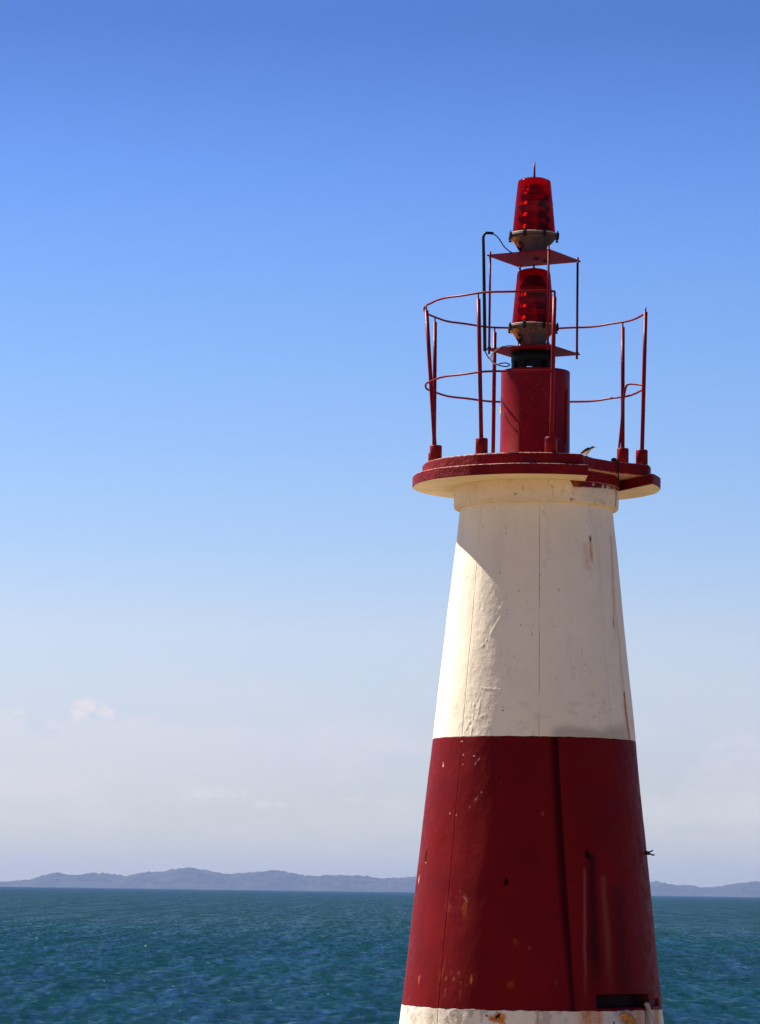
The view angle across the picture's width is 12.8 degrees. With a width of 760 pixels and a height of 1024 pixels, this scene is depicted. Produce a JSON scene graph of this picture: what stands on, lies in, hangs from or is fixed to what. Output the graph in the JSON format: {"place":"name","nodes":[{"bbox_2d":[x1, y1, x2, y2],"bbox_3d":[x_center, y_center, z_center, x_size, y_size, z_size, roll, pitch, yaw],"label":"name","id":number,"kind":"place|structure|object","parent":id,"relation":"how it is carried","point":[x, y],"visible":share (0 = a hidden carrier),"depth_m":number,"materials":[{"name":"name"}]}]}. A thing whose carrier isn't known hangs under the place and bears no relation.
{"place":"outdoors","nodes":[
{"label":"outdoors","id":0,"kind":"place"},
{"bbox_2d":[0,887,759,1023],"bbox_3d":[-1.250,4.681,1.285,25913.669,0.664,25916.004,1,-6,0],"label":"sea","id":1,"kind":"structure","parent":0,"point":[125,956],"depth_m":224.37,"materials":[{"name":"liquid"}]},
{"bbox_2d":[0,867,759,896],"bbox_3d":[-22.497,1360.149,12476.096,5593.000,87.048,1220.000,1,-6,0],"label":"hills","id":2,"kind":"structure","parent":0,"point":[187,878],"depth_m":12159.64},
{"bbox_2d":[0,0,759,887],"label":"sky","id":3,"kind":"structure","parent":0,"point":[228,228],"materials":[{"name":"blue"}]},
{"bbox_2d":[399,162,663,1023],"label":"lighthouse","id":4,"kind":"object","parent":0,"point":[532,903],"visible":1,"depth_m":34.82,"materials":[{"name":"red paint"}]},
{"bbox_2d":[581,446,594,455],"bbox_3d":[2.137,-0.630,35.035,0.199,0.107,0.071,0,-6,8],"label":"bird","id":5,"kind":"object","parent":4,"relation":"on","point":[586,451],"visible":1,"depth_m":35.01}
]}

